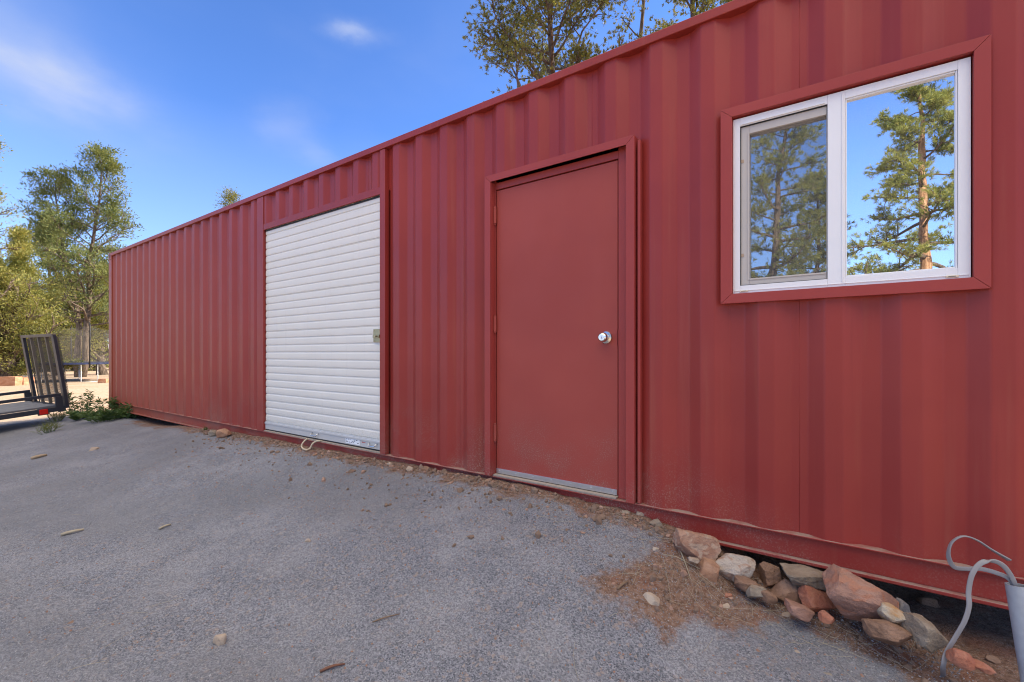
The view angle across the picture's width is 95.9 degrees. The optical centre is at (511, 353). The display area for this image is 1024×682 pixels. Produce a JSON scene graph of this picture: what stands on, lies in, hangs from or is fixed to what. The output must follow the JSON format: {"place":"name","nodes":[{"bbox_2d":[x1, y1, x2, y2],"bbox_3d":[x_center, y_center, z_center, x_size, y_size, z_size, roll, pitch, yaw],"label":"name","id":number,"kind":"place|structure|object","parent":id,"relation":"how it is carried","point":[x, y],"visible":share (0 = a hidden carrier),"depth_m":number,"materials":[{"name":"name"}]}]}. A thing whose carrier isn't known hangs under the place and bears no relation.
{"place":"outdoors","nodes":[
{"label":"outdoors","id":0,"kind":"place"},
{"bbox_2d":[0,0,726,329],"label":"sky","id":1,"kind":"structure","parent":0,"point":[202,98],"materials":[{"name":"blue"}]},
{"bbox_2d":[0,365,1019,681],"bbox_3d":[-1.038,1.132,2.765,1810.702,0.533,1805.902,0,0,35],"label":"ground","id":2,"kind":"structure","parent":0,"point":[982,635],"depth_m":2.35,"materials":[{"name":"grey gravel"}]},
{"bbox_2d":[0,376,22,385],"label":"sandstone block","id":3,"kind":"object","parent":2,"relation":"on","point":[12,381],"depth_m":19.36,"materials":[{"name":"brown stone"}]},
{"bbox_2d":[0,104,35,307],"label":"juniper tree","id":4,"kind":"object","parent":2,"relation":"on","point":[11,248],"visible":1,"depth_m":17.75,"materials":[{"name":"green plant"}]},
{"bbox_2d":[22,377,34,384],"bbox_3d":[-21.381,1.216,20.200,0.660,0.364,0.456,0,0,7],"label":"sandstone block","id":5,"kind":"object","parent":2,"relation":"on","point":[25,381],"depth_m":20.06,"materials":[{"name":"beige stone"}]},
{"bbox_2d":[0,333,69,419],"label":"utility trailer","id":6,"kind":"object","parent":2,"relation":"on","point":[35,406],"visible":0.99,"depth_m":8.42,"materials":[{"name":"black paint"}]},
{"bbox_2d":[30,454,46,459],"bbox_3d":[-5.907,1.292,5.767,0.040,0.057,0.148,0,0,35],"label":"wood splinter","id":7,"kind":"object","parent":2,"relation":"on","point":[36,456],"visible":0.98,"depth_m":5.75,"materials":[{"name":"beige wood"}]},
{"bbox_2d":[0,223,88,376],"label":"juniper tree","id":8,"kind":"object","parent":2,"relation":"on","point":[15,319],"visible":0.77,"depth_m":20.82,"materials":[{"name":"green plant"}]},
{"bbox_2d":[30,418,65,433],"bbox_3d":[-7.319,1.140,7.288,0.416,0.248,0.414,0,0,-39],"label":"grass tuft","id":9,"kind":"object","parent":2,"relation":"on","point":[50,428],"visible":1,"depth_m":7.30,"materials":[{"name":"green plant"}]},
{"bbox_2d":[24,209,73,371],"bbox_3d":[-35.161,-4.921,35.297,3.531,12.890,3.551,0,0,18],"label":"pine tree","id":10,"kind":"object","parent":2,"relation":"on","point":[41,247],"visible":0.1,"depth_m":34.89,"materials":[{"name":"green plant"}]},
{"bbox_2d":[46,411,66,421],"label":"grass tuft","id":11,"kind":"object","parent":2,"relation":"on","point":[60,415],"visible":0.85,"depth_m":8.27,"materials":[{"name":"green plant"}]},
{"bbox_2d":[24,322,108,382],"bbox_3d":[-21.787,-0.055,23.300,4.270,2.862,4.020,0,0,35],"label":"trampoline","id":12,"kind":"object","parent":2,"relation":"on","point":[89,363],"visible":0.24,"depth_m":22.11,"materials":[{"name":"black metal"}]},
{"bbox_2d":[27,281,108,373],"bbox_3d":[-28.274,-1.655,29.073,5.676,6.346,4.866,0,0,35],"label":"juniper tree","id":13,"kind":"object","parent":2,"relation":"on","point":[66,353],"visible":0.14,"depth_m":28.66,"materials":[{"name":"green plant"}]},
{"bbox_2d":[60,528,83,535],"bbox_3d":[-3.090,1.257,3.248,0.122,0.032,0.022,0,0,-33],"label":"wood splinter","id":14,"kind":"object","parent":2,"relation":"on","point":[68,532],"visible":1,"depth_m":3.24,"materials":[{"name":"wood"}]},
{"bbox_2d":[12,140,144,376],"bbox_3d":[-25.123,-5.362,27.608,8.348,13.829,7.132,0,0,35],"label":"juniper tree","id":15,"kind":"object","parent":2,"relation":"on","point":[90,267],"visible":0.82,"depth_m":26.54,"materials":[{"name":"green plant"}]},
{"bbox_2d":[64,406,99,420],"bbox_3d":[-7.700,1.070,8.291,0.513,0.253,0.502,0,0,-41],"label":"weed plant","id":16,"kind":"object","parent":2,"relation":"on","point":[72,415],"visible":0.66,"depth_m":8.16,"materials":[{"name":"green plant"}]},
{"bbox_2d":[56,255,108,374],"bbox_3d":[-26.726,-2.404,29.802,4.901,7.859,5.226,0,0,-31],"label":"juniper tree","id":17,"kind":"object","parent":2,"relation":"on","point":[98,340],"visible":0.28,"depth_m":29.31,"materials":[{"name":"green plant"}]},
{"bbox_2d":[67,389,100,413],"bbox_3d":[-8.272,0.938,8.919,0.530,0.530,0.517,0,0,-4],"label":"weed plant","id":18,"kind":"object","parent":2,"relation":"on","point":[82,402],"visible":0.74,"depth_m":8.90,"materials":[{"name":"green plant"}]},
{"bbox_2d":[65,272,107,369],"bbox_3d":[-35.920,-2.710,38.085,5.764,8.768,5.567,0,0,14],"label":"juniper tree","id":19,"kind":"object","parent":2,"relation":"on","point":[79,298],"visible":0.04,"depth_m":37.85,"materials":[{"name":"green plant"}]},
{"bbox_2d":[81,341,108,370],"bbox_3d":[-33.203,0.352,36.889,3.959,3.151,3.561,0,0,9],"label":"shrub","id":20,"kind":"object","parent":2,"relation":"on","point":[94,365],"visible":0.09,"depth_m":36.90,"materials":[{"name":"green plant"}]},
{"bbox_2d":[75,408,124,422],"bbox_3d":[-6.950,1.044,7.929,0.600,0.275,0.776,0,0,35],"label":"weed plant","id":21,"kind":"object","parent":2,"relation":"on","point":[100,417],"visible":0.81,"depth_m":7.81,"materials":[{"name":"green plant"}]},
{"bbox_2d":[98,379,108,382],"bbox_3d":[-19.012,1.284,21.499,0.338,0.214,0.238,0,0,-12],"label":"sandstone block","id":22,"kind":"object","parent":2,"relation":"on","point":[103,380],"depth_m":21.40,"materials":[{"name":"brown stone"}]},
{"bbox_2d":[94,396,118,416],"bbox_3d":[-7.201,0.949,8.245,0.381,0.417,0.415,0,0,35],"label":"weed plant","id":23,"kind":"object","parent":2,"relation":"on","point":[113,404],"visible":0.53,"depth_m":8.25,"materials":[{"name":"green plant"}]},
{"bbox_2d":[97,401,137,419],"bbox_3d":[-6.677,0.978,8.009,0.624,0.356,0.609,0,0,-8],"label":"weed plant","id":24,"kind":"object","parent":2,"relation":"on","point":[127,415],"visible":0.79,"depth_m":7.95,"materials":[{"name":"green plant"}]},
{"bbox_2d":[208,430,215,436],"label":"stone","id":25,"kind":"object","parent":2,"relation":"on","point":[211,433],"visible":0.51,"depth_m":5.56,"materials":[{"name":"beige stone"}]},
{"bbox_2d":[213,633,226,645],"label":"stone","id":26,"kind":"object","parent":2,"relation":"on","point":[219,639],"visible":0.91,"depth_m":1.98,"materials":[{"name":"beige stone"}]},
{"bbox_2d":[216,428,231,437],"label":"stone","id":27,"kind":"object","parent":2,"relation":"on","point":[222,433],"visible":0.98,"depth_m":5.44,"materials":[{"name":"brown stone"}]},
{"bbox_2d":[214,187,242,207],"bbox_3d":[-15.212,-3.820,24.838,3.672,10.651,3.657,0,0,35],"label":"juniper tree","id":28,"kind":"object","parent":2,"relation":"on","point":[233,197],"visible":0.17,"depth_m":25.00,"materials":[{"name":"green plant"}]},
{"bbox_2d":[320,663,344,672],"bbox_3d":[-0.711,1.242,1.829,0.094,0.020,0.011,0,0,-23],"label":"wood splinter","id":29,"kind":"object","parent":2,"relation":"on","point":[329,667],"visible":1,"depth_m":1.82,"materials":[{"name":"brown wood"}]},
{"bbox_2d":[372,614,398,621],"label":"dry twig","id":30,"kind":"object","parent":2,"relation":"on","point":[384,617],"visible":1,"depth_m":2.10,"materials":[{"name":"wood"}]},
{"bbox_2d":[31,430,920,681],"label":"dry straw","id":31,"kind":"object","parent":2,"relation":"on","point":[633,581],"visible":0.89,"depth_m":2.15,"materials":[{"name":"beige plant"}]},
{"bbox_2d":[461,0,640,101],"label":"pinyon tree","id":32,"kind":"object","parent":2,"relation":"on","point":[547,58],"visible":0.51,"depth_m":9.11,"materials":[{"name":"green plant"}]},
{"bbox_2d":[191,429,915,673],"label":"stone chips","id":33,"kind":"object","parent":2,"relation":"on","point":[683,573],"visible":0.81,"depth_m":3.02,"materials":[{"name":"beige stone"}]},
{"bbox_2d":[175,428,955,681],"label":"soil clods","id":34,"kind":"object","parent":2,"relation":"on","point":[598,519],"visible":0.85,"depth_m":2.92,"materials":[{"name":"brown soil"}]},
{"bbox_2d":[109,0,1023,609],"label":"shipping container","id":35,"kind":"object","parent":2,"relation":"on","point":[743,274],"visible":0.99,"depth_m":2.59,"materials":[{"name":"red metal"}]},
{"bbox_2d":[301,439,322,450],"bbox_3d":[-2.044,0.911,4.646,0.282,0.098,0.153,0,0,35],"label":"pull cord","id":36,"kind":"object","parent":35,"relation":"hanging from","point":[311,444],"visible":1,"depth_m":4.60,"materials":[{"name":"white fabric"}]},
{"bbox_2d":[265,195,379,450],"bbox_3d":[-1.999,-0.280,4.678,2.041,2.308,0.083,0,0,35],"label":"roller door","id":37,"kind":"structure","parent":35,"relation":"in","point":[323,269],"depth_m":4.60,"materials":[{"name":"metal"}]},
{"bbox_2d":[494,160,618,494],"bbox_3d":[0.247,-0.158,3.103,0.983,2.056,0.117,0,0,35],"label":"entry door","id":38,"kind":"structure","parent":35,"relation":"in","point":[556,320],"depth_m":3.07,"materials":[{"name":"red paint"}]},
{"bbox_2d":[733,57,970,293],"bbox_3d":[1.549,-0.771,2.197,0.900,0.914,0.076,0,0,35],"label":"window","id":39,"kind":"structure","parent":35,"relation":"in","point":[899,147],"depth_m":2.14,"materials":[{"name":"white plastic"}]},
{"bbox_2d":[617,581,627,589],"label":"dry twig","id":40,"kind":"object","parent":2,"relation":"on","point":[621,585],"visible":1,"depth_m":2.18,"materials":[{"name":"brown wood"}]},
{"bbox_2d":[597,0,652,54],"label":"pinyon tree","id":41,"kind":"object","parent":2,"relation":"on","point":[643,8],"visible":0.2,"depth_m":10.89,"materials":[{"name":"green plant"}]},
{"bbox_2d":[643,592,659,605],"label":"stone","id":42,"kind":"object","parent":2,"relation":"on","point":[651,598],"visible":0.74,"depth_m":2.11,"materials":[{"name":"beige stone"}]},
{"bbox_2d":[649,519,662,526],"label":"stone","id":43,"kind":"object","parent":2,"relation":"on","point":[657,522],"visible":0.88,"depth_m":2.62,"materials":[{"name":"beige stone"}]},
{"bbox_2d":[622,0,732,41],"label":"pinyon tree","id":44,"kind":"object","parent":2,"relation":"on","point":[704,5],"visible":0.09,"depth_m":9.82,"materials":[{"name":"green plant"}]},
{"bbox_2d":[663,554,699,568],"bbox_3d":[0.883,1.067,2.344,0.224,0.060,0.004,0,0,24],"label":"dry twig","id":45,"kind":"object","parent":2,"relation":"on","point":[681,559],"visible":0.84,"depth_m":2.35,"materials":[{"name":"wood"}]},
{"bbox_2d":[688,556,699,563],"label":"stone","id":46,"kind":"object","parent":2,"relation":"on","point":[694,560],"visible":1,"depth_m":2.31,"materials":[{"name":"beige stone"}]},
{"bbox_2d":[672,528,720,560],"bbox_3d":[0.960,0.998,2.418,0.220,0.166,0.152,0,0,1],"label":"rock","id":47,"kind":"object","parent":2,"relation":"on","point":[699,546],"visible":0.93,"depth_m":2.36,"materials":[{"name":"pink stone"}]},
{"bbox_2d":[698,557,719,582],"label":"rock","id":48,"kind":"object","parent":2,"relation":"on","point":[709,569],"visible":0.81,"depth_m":2.28,"materials":[{"name":"orange stone"}]},
{"bbox_2d":[723,603,729,607],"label":"stone","id":49,"kind":"object","parent":2,"relation":"on","point":[726,605],"visible":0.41,"depth_m":2.15,"materials":[{"name":"beige stone"}]},
{"bbox_2d":[715,553,755,581],"bbox_3d":[1.133,1.067,2.334,0.179,0.131,0.175,0,0,35],"label":"rock","id":50,"kind":"object","parent":2,"relation":"on","point":[731,565],"visible":0.81,"depth_m":2.28,"materials":[{"name":"beige stone"}]},
{"bbox_2d":[734,575,758,591],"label":"rock","id":51,"kind":"object","parent":2,"relation":"on","point":[743,583],"visible":0.72,"depth_m":2.20,"materials":[{"name":"brown stone"}]},
{"bbox_2d":[746,585,765,597],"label":"stone","id":52,"kind":"object","parent":2,"relation":"on","point":[753,591],"visible":0.88,"depth_m":2.14,"materials":[{"name":"grey stone"}]},
{"bbox_2d":[761,590,777,603],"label":"stone","id":53,"kind":"object","parent":2,"relation":"on","point":[769,597],"visible":0.98,"depth_m":2.11,"materials":[{"name":"brown stone"}]},
{"bbox_2d":[758,561,781,587],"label":"rock","id":54,"kind":"object","parent":2,"relation":"on","point":[770,575],"visible":0.81,"depth_m":2.27,"materials":[{"name":"brown stone"}]},
{"bbox_2d":[770,578,801,603],"bbox_3d":[1.305,1.142,2.198,0.146,0.129,0.108,0,0,3],"label":"rock","id":55,"kind":"object","parent":2,"relation":"on","point":[783,589],"visible":0.52,"depth_m":2.17,"materials":[{"name":"brown stone"}]},
{"bbox_2d":[782,612,789,616],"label":"stone","id":56,"kind":"object","parent":2,"relation":"on","point":[786,614],"visible":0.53,"depth_m":2.11,"materials":[{"name":"brown stone"}]},
{"bbox_2d":[784,598,814,621],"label":"rock","id":57,"kind":"object","parent":2,"relation":"on","point":[804,613],"visible":1,"depth_m":2.00,"materials":[{"name":"stone"}]},
{"bbox_2d":[780,563,825,591],"bbox_3d":[1.406,1.082,2.193,0.251,0.122,0.171,0,0,7],"label":"rock","id":58,"kind":"object","parent":2,"relation":"on","point":[798,575],"visible":0.74,"depth_m":2.14,"materials":[{"name":"grey stone"}]},
{"bbox_2d":[798,585,835,611],"bbox_3d":[1.392,1.128,2.117,0.141,0.128,0.118,0,0,-3],"label":"rock","id":59,"kind":"object","parent":2,"relation":"on","point":[814,599],"visible":0.84,"depth_m":2.09,"materials":[{"name":"red stone"}]},
{"bbox_2d":[818,610,834,623],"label":"stone","id":60,"kind":"object","parent":2,"relation":"on","point":[824,616],"visible":1,"depth_m":1.94,"materials":[{"name":"stone"}]},
{"bbox_2d":[822,564,898,620],"bbox_3d":[1.492,1.039,1.984,0.296,0.221,0.212,0,0,17],"label":"rock","id":61,"kind":"object","parent":2,"relation":"on","point":[851,596],"visible":0.85,"depth_m":1.92,"materials":[{"name":"stone"}]},
{"bbox_2d":[861,618,912,645],"bbox_3d":[1.484,1.103,1.823,0.147,0.100,0.121,0,0,5],"label":"rock","id":62,"kind":"object","parent":2,"relation":"on","point":[886,631],"visible":1,"depth_m":1.80,"materials":[{"name":"brown stone"}]},
{"bbox_2d":[877,602,905,624],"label":"rock","id":63,"kind":"object","parent":62,"relation":"on","point":[890,612],"visible":0.88,"depth_m":1.84,"materials":[{"name":"stone"}]},
{"bbox_2d":[896,597,910,612],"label":"rock","id":64,"kind":"object","parent":2,"relation":"on","point":[904,606],"visible":0.3,"depth_m":1.94,"materials":[{"name":"grey stone"}]},
{"bbox_2d":[901,612,948,652],"bbox_3d":[1.601,1.072,1.791,0.127,0.114,0.122,0,0,-7],"label":"rock","id":65,"kind":"object","parent":2,"relation":"on","point":[928,635],"visible":0.97,"depth_m":1.75,"materials":[{"name":"grey stone"}]},
{"bbox_2d":[915,595,939,607],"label":"rock","id":66,"kind":"object","parent":2,"relation":"on","point":[927,600],"visible":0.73,"depth_m":2.23,"materials":[{"name":"grey stone"}]},
{"bbox_2d":[946,648,975,670],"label":"rock","id":67,"kind":"object","parent":2,"relation":"on","point":[962,659],"visible":1,"depth_m":1.63,"materials":[{"name":"red stone"}]},
{"bbox_2d":[940,559,1018,676],"bbox_3d":[1.700,1.016,1.728,0.300,0.533,0.107,0,0,-2],"label":"electric cable","id":68,"kind":"object","parent":2,"relation":"on","point":[969,584],"visible":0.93,"depth_m":1.68,"materials":[{"name":"grey plastic"}]},
{"bbox_2d":[973,658,995,674],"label":"stone","id":69,"kind":"object","parent":2,"relation":"on","point":[981,666],"visible":0.8,"depth_m":1.61,"materials":[{"name":"orange stone"}]},
{"bbox_2d":[984,655,1000,663],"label":"stone","id":70,"kind":"object","parent":2,"relation":"on","point":[992,659],"visible":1,"depth_m":1.84,"materials":[{"name":"brown stone"}]},
{"bbox_2d":[1004,582,1023,681],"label":"conduit pipe","id":71,"kind":"object","parent":2,"relation":"on","point":[1015,597],"visible":0.91,"depth_m":1.66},
{"bbox_2d":[946,535,1011,584],"bbox_3d":[1.753,0.776,1.728,0.208,0.185,0.037,0,0,20],"label":"electric cable","id":72,"kind":"object","parent":71,"relation":"attached to","point":[964,568],"visible":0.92,"depth_m":1.73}
]}

